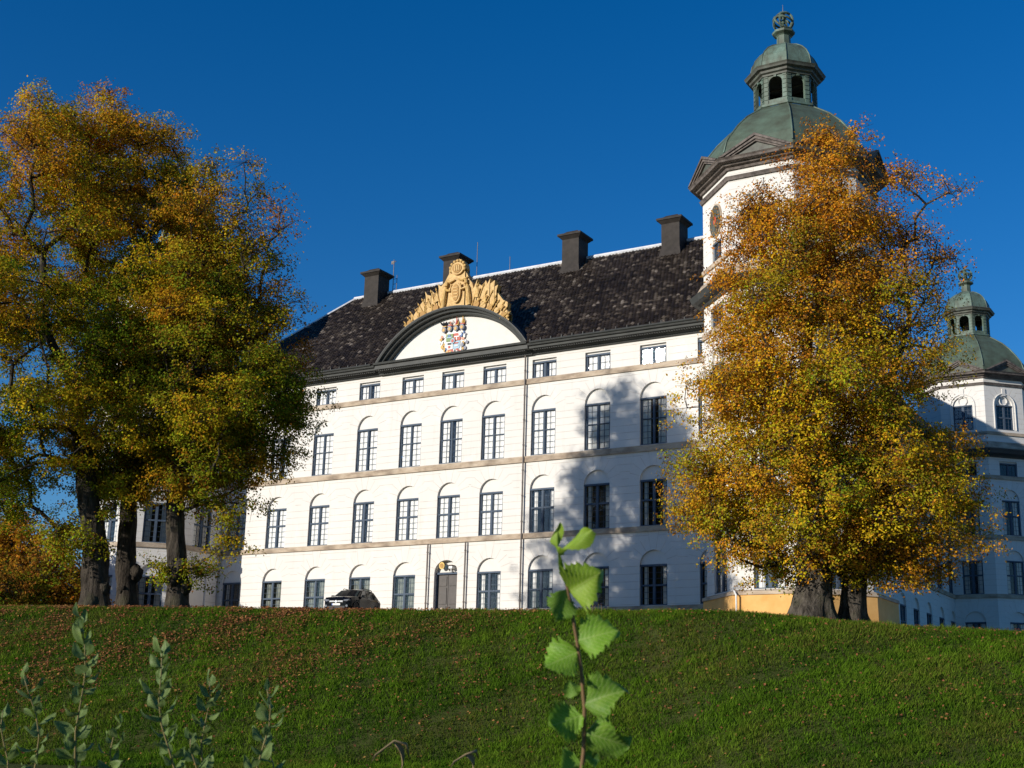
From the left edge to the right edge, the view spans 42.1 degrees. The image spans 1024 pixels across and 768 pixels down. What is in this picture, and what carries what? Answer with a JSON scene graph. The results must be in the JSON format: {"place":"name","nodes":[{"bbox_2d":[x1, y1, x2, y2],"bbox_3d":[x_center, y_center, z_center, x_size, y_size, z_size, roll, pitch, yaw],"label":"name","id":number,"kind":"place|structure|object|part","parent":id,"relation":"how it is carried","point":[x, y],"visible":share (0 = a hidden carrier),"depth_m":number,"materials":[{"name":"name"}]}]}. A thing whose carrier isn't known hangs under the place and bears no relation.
{"place":"outdoors","nodes":[
{"label":"outdoors","id":0,"kind":"place"},
{"bbox_2d":[0,604,1023,767],"bbox_3d":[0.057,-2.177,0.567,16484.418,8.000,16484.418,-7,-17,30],"label":"ground","id":1,"kind":"structure","parent":0,"point":[141,735],"depth_m":43.94,"materials":[{"name":"green plant"}]},
{"bbox_2d":[0,701,26,767],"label":"poplar shoot","id":2,"kind":"object","parent":1,"relation":"on","point":[13,752],"visible":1,"depth_m":2.90,"materials":[{"name":"green plant"}]},
{"bbox_2d":[0,548,42,606],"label":"bushy tree","id":3,"kind":"object","parent":1,"relation":"on","point":[9,593],"visible":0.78,"depth_m":75.72,"materials":[{"name":"orange plant"}]},
{"bbox_2d":[0,509,53,603],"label":"bushy tree","id":4,"kind":"object","parent":1,"relation":"on","point":[13,544],"visible":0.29,"depth_m":85.35,"materials":[{"name":"orange plant"}]},
{"bbox_2d":[16,662,55,767],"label":"poplar shoot","id":5,"kind":"object","parent":1,"relation":"on","point":[36,730],"visible":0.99,"depth_m":3.10,"materials":[{"name":"green plant"}]},
{"bbox_2d":[0,526,114,605],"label":"bushy tree","id":6,"kind":"object","parent":1,"relation":"on","point":[56,585],"visible":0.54,"depth_m":78.87,"materials":[{"name":"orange plant"}]},
{"bbox_2d":[54,602,100,767],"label":"poplar shoot","id":7,"kind":"object","parent":1,"relation":"on","point":[66,729],"visible":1,"depth_m":3.00,"materials":[{"name":"green plant"}]},
{"bbox_2d":[0,75,173,606],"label":"lime tree","id":8,"kind":"object","parent":1,"relation":"on","point":[89,532],"visible":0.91,"depth_m":57.47,"materials":[{"name":"yellow plant"}]},
{"bbox_2d":[98,713,124,767],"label":"poplar shoot","id":9,"kind":"object","parent":1,"relation":"on","point":[114,761],"visible":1,"depth_m":3.00,"materials":[{"name":"green plant"}]},
{"bbox_2d":[19,74,269,607],"bbox_3d":[-17.682,-2.378,62.164,11.929,26.610,11.823,-7,-17,30],"label":"lime tree","id":10,"kind":"object","parent":1,"relation":"on","point":[131,207],"visible":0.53,"depth_m":60.73,"materials":[{"name":"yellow plant"}]},
{"bbox_2d":[139,635,185,767],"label":"poplar shoot","id":11,"kind":"object","parent":1,"relation":"on","point":[165,746],"visible":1,"depth_m":2.90,"materials":[{"name":"green plant"}]},
{"bbox_2d":[184,727,207,767],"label":"poplar shoot","id":12,"kind":"object","parent":1,"relation":"on","point":[190,753],"visible":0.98,"depth_m":3.00,"materials":[{"name":"green plant"}]},
{"bbox_2d":[184,669,223,767],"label":"poplar shoot","id":13,"kind":"object","parent":1,"relation":"on","point":[200,705],"visible":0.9,"depth_m":3.10,"materials":[{"name":"green plant"}]},
{"bbox_2d":[96,143,340,607],"bbox_3d":[-12.823,-0.453,58.643,10.331,21.719,10.431,-7,-17,30],"label":"lime tree","id":14,"kind":"object","parent":1,"relation":"on","point":[246,400],"visible":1,"depth_m":56.69,"materials":[{"name":"green plant"}]},
{"bbox_2d":[243,678,284,767],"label":"poplar shoot","id":15,"kind":"object","parent":1,"relation":"on","point":[261,712],"visible":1,"depth_m":2.91,"materials":[{"name":"green plant"}]},
{"bbox_2d":[254,726,285,767],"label":"poplar shoot","id":16,"kind":"object","parent":1,"relation":"on","point":[269,738],"visible":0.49,"depth_m":3.21,"materials":[{"name":"green plant"}]},
{"bbox_2d":[324,588,379,610],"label":"car","id":17,"kind":"object","parent":1,"relation":"on","point":[347,598],"visible":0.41,"depth_m":76.70,"materials":[{"name":"black paint"}]},
{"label":"side window","id":18,"kind":"part","parent":17,"relation":"part of","materials":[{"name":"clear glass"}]},
{"bbox_2d":[368,740,409,767],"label":"dry stalk","id":19,"kind":"object","parent":1,"relation":"on","point":[398,745],"visible":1,"depth_m":2.63,"materials":[{"name":"brown plant"}]},
{"bbox_2d":[450,750,477,767],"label":"dry stalk","id":20,"kind":"object","parent":1,"relation":"on","point":[470,756],"visible":1,"depth_m":2.62,"materials":[{"name":"brown plant"}]},
{"bbox_2d":[0,604,1023,767],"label":"fallen leaves","id":21,"kind":"object","parent":1,"relation":"on","point":[288,609],"visible":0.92,"depth_m":48.72,"materials":[{"name":"dry brown leaves"}]},
{"bbox_2d":[101,7,1023,630],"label":"castle","id":22,"kind":"structure","parent":1,"relation":"on","point":[485,435],"depth_m":85.73,"materials":[{"name":"white paint"}]},
{"bbox_2d":[222,582,240,606],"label":"window","id":23,"kind":"structure","parent":22,"relation":"in","point":[231,591],"depth_m":93.10,"materials":[{"name":"blue glass"}]},
{"bbox_2d":[226,511,246,550],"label":"window","id":24,"kind":"structure","parent":22,"relation":"in","point":[242,531],"depth_m":93.92,"materials":[{"name":"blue glass"}]},
{"bbox_2d":[262,581,281,606],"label":"window","id":25,"kind":"structure","parent":22,"relation":"in","point":[272,589],"depth_m":91.12,"materials":[{"name":"blue glass"}]},
{"bbox_2d":[265,508,286,548],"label":"window","id":26,"kind":"structure","parent":22,"relation":"in","point":[276,530],"depth_m":92.17,"materials":[{"name":"blue glass"}]},
{"bbox_2d":[271,438,290,479],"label":"window","id":27,"kind":"structure","parent":22,"relation":"in","point":[287,438],"depth_m":93.35,"materials":[{"name":"blue glass"}]},
{"bbox_2d":[304,579,324,608],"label":"window","id":28,"kind":"structure","parent":22,"relation":"in","point":[314,592],"depth_m":89.23,"materials":[{"name":"blue glass"}]},
{"bbox_2d":[308,505,329,545],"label":"window","id":29,"kind":"structure","parent":22,"relation":"in","point":[319,536],"depth_m":90.28,"materials":[{"name":"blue glass"}]},
{"bbox_2d":[312,433,333,475],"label":"window","id":30,"kind":"structure","parent":22,"relation":"in","point":[323,458],"depth_m":91.52,"materials":[{"name":"blue glass"}]},
{"bbox_2d":[317,389,336,405],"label":"window","id":31,"kind":"structure","parent":22,"relation":"in","point":[333,398],"depth_m":92.44,"materials":[{"name":"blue glass"}]},
{"bbox_2d":[349,577,369,590],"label":"window","id":32,"kind":"structure","parent":22,"relation":"in","point":[356,583],"depth_m":87.43,"materials":[{"name":"blue glass"}]},
{"bbox_2d":[351,501,373,543],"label":"window","id":33,"kind":"structure","parent":22,"relation":"in","point":[363,511],"depth_m":88.45,"materials":[{"name":"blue glass"}]},
{"bbox_2d":[355,428,377,471],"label":"window","id":34,"kind":"structure","parent":22,"relation":"in","point":[367,439],"depth_m":89.66,"materials":[{"name":"blue glass"}]},
{"bbox_2d":[360,383,379,399],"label":"window","id":35,"kind":"structure","parent":22,"relation":"in","point":[370,391],"depth_m":90.72,"materials":[{"name":"blue glass"}]},
{"bbox_2d":[393,575,414,608],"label":"window","id":36,"kind":"structure","parent":22,"relation":"in","point":[404,585],"depth_m":85.51,"materials":[{"name":"blue glass"}]},
{"bbox_2d":[395,498,418,540],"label":"window","id":37,"kind":"structure","parent":22,"relation":"in","point":[408,517],"depth_m":86.61,"materials":[{"name":"blue glass"}]},
{"bbox_2d":[398,423,421,467],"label":"window","id":38,"kind":"structure","parent":22,"relation":"in","point":[411,440],"depth_m":87.84,"materials":[{"name":"blue glass"}]},
{"bbox_2d":[402,377,423,394],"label":"window","id":39,"kind":"structure","parent":22,"relation":"in","point":[415,385],"depth_m":88.81,"materials":[{"name":"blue glass"}]},
{"bbox_2d":[439,562,444,568],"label":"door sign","id":40,"kind":"object","parent":22,"relation":"attached to","point":[441,565],"visible":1,"depth_m":84.22,"materials":[{"name":"ceramic"}]},
{"bbox_2d":[435,572,456,609],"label":"double door","id":41,"kind":"structure","parent":22,"relation":"in","point":[446,585],"depth_m":83.94,"materials":[{"name":"grey wood"}]},
{"bbox_2d":[436,494,459,538],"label":"window","id":42,"kind":"structure","parent":22,"relation":"in","point":[449,506],"depth_m":84.99,"materials":[{"name":"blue glass"}]},
{"bbox_2d":[439,418,462,463],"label":"window","id":43,"kind":"structure","parent":22,"relation":"in","point":[451,432],"depth_m":86.29,"materials":[{"name":"blue glass"}]},
{"bbox_2d":[448,565,454,571],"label":"security camera","id":44,"kind":"object","parent":22,"relation":"attached to","point":[451,567],"visible":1,"depth_m":83.77,"materials":[{"name":"white plastic"}]},
{"bbox_2d":[442,372,463,389],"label":"window","id":45,"kind":"structure","parent":22,"relation":"in","point":[453,380],"depth_m":87.23,"materials":[{"name":"blue glass"}]},
{"bbox_2d":[477,571,500,609],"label":"window","id":46,"kind":"structure","parent":22,"relation":"in","point":[488,585],"depth_m":82.38,"materials":[{"name":"blue glass"}]},
{"bbox_2d":[478,491,502,535],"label":"window","id":47,"kind":"structure","parent":22,"relation":"in","point":[491,521],"depth_m":83.37,"materials":[{"name":"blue glass"}]},
{"bbox_2d":[481,414,504,459],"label":"window","id":48,"kind":"structure","parent":22,"relation":"in","point":[494,426],"depth_m":84.62,"materials":[{"name":"blue glass"}]},
{"bbox_2d":[483,366,505,384],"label":"window","id":49,"kind":"structure","parent":22,"relation":"in","point":[497,374],"depth_m":85.60,"materials":[{"name":"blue glass"}]},
{"bbox_2d":[528,569,552,608],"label":"window","id":50,"kind":"structure","parent":22,"relation":"in","point":[540,585],"depth_m":80.57,"materials":[{"name":"blue glass"}]},
{"bbox_2d":[529,487,553,532],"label":"window","id":51,"kind":"structure","parent":22,"relation":"in","point":[541,499],"depth_m":81.72,"materials":[{"name":"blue glass"}]},
{"bbox_2d":[531,408,555,454],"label":"window","id":52,"kind":"structure","parent":22,"relation":"in","point":[543,429],"depth_m":82.78,"materials":[{"name":"blue glass"}]},
{"bbox_2d":[533,359,556,377],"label":"window","id":53,"kind":"structure","parent":22,"relation":"in","point":[547,368],"depth_m":83.84,"materials":[{"name":"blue glass"}]},
{"bbox_2d":[585,566,608,606],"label":"window","id":54,"kind":"structure","parent":22,"relation":"in","point":[603,598],"depth_m":78.32,"materials":[{"name":"blue glass"}]},
{"bbox_2d":[584,483,609,528],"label":"window","id":55,"kind":"structure","parent":22,"relation":"in","point":[596,498],"depth_m":79.86,"materials":[{"name":"blue glass"}]},
{"bbox_2d":[584,402,609,450],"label":"window","id":56,"kind":"structure","parent":22,"relation":"in","point":[597,415],"depth_m":80.88,"materials":[{"name":"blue glass"}]},
{"bbox_2d":[586,352,609,371],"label":"window","id":57,"kind":"structure","parent":22,"relation":"in","point":[600,361],"depth_m":81.86,"materials":[{"name":"blue glass"}]},
{"bbox_2d":[640,345,665,364],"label":"window","id":58,"kind":"structure","parent":22,"relation":"in","point":[653,354],"depth_m":80.00,"materials":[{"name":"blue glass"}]},
{"bbox_2d":[640,564,666,605],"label":"window","id":59,"kind":"structure","parent":22,"relation":"in","point":[653,577],"depth_m":76.75,"materials":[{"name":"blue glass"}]},
{"bbox_2d":[640,478,666,525],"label":"window","id":60,"kind":"structure","parent":22,"relation":"in","point":[648,490],"depth_m":78.00,"materials":[{"name":"black glass"}]},
{"bbox_2d":[640,395,666,444],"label":"window","id":61,"kind":"structure","parent":22,"relation":"in","point":[652,412],"depth_m":79.07,"materials":[{"name":"blue glass"}]},
{"bbox_2d":[698,340,704,356],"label":"window","id":62,"kind":"structure","parent":22,"relation":"in","point":[700,341],"depth_m":78.47,"materials":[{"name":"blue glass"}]},
{"bbox_2d":[699,391,704,439],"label":"window","id":63,"kind":"structure","parent":22,"relation":"in","point":[701,401],"depth_m":77.53,"materials":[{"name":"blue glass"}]},
{"bbox_2d":[700,562,706,603],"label":"window","id":64,"kind":"structure","parent":22,"relation":"in","point":[703,564],"depth_m":75.14,"materials":[{"name":"blue glass"}]},
{"bbox_2d":[900,604,905,625],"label":"window","id":65,"kind":"structure","parent":22,"relation":"in","point":[903,621],"depth_m":95.52,"materials":[{"name":"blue glass"}]},
{"bbox_2d":[914,608,918,626],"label":"window","id":66,"kind":"structure","parent":22,"relation":"in","point":[916,619],"depth_m":98.70,"materials":[{"name":"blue glass"}]},
{"bbox_2d":[927,613,931,625],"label":"window","id":67,"kind":"structure","parent":22,"relation":"in","point":[928,614],"depth_m":101.77,"materials":[{"name":"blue glass"}]},
{"bbox_2d":[937,556,941,588],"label":"window","id":68,"kind":"structure","parent":22,"relation":"in","point":[939,556],"depth_m":106.15,"materials":[{"name":"blue glass"}]},
{"bbox_2d":[948,560,952,593],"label":"window","id":69,"kind":"structure","parent":22,"relation":"in","point":[950,582],"depth_m":109.42,"materials":[{"name":"blue glass"}]},
{"bbox_2d":[544,522,631,767],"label":"sapling","id":70,"kind":"object","parent":1,"relation":"on","point":[594,635],"visible":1,"depth_m":1.74,"materials":[{"name":"green plant"}]},
{"bbox_2d":[650,112,1018,622],"bbox_3d":[12.192,-1.076,53.819,14.018,22.203,13.189,6,-15,-17],"label":"autumn tree","id":71,"kind":"object","parent":1,"relation":"on","point":[799,430],"visible":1,"depth_m":50.98,"materials":[{"name":"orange plant"}]},
{"bbox_2d":[0,0,1023,597],"label":"sky","id":72,"kind":"structure","parent":0,"point":[411,133],"materials":[{"name":"blue"}]}
]}

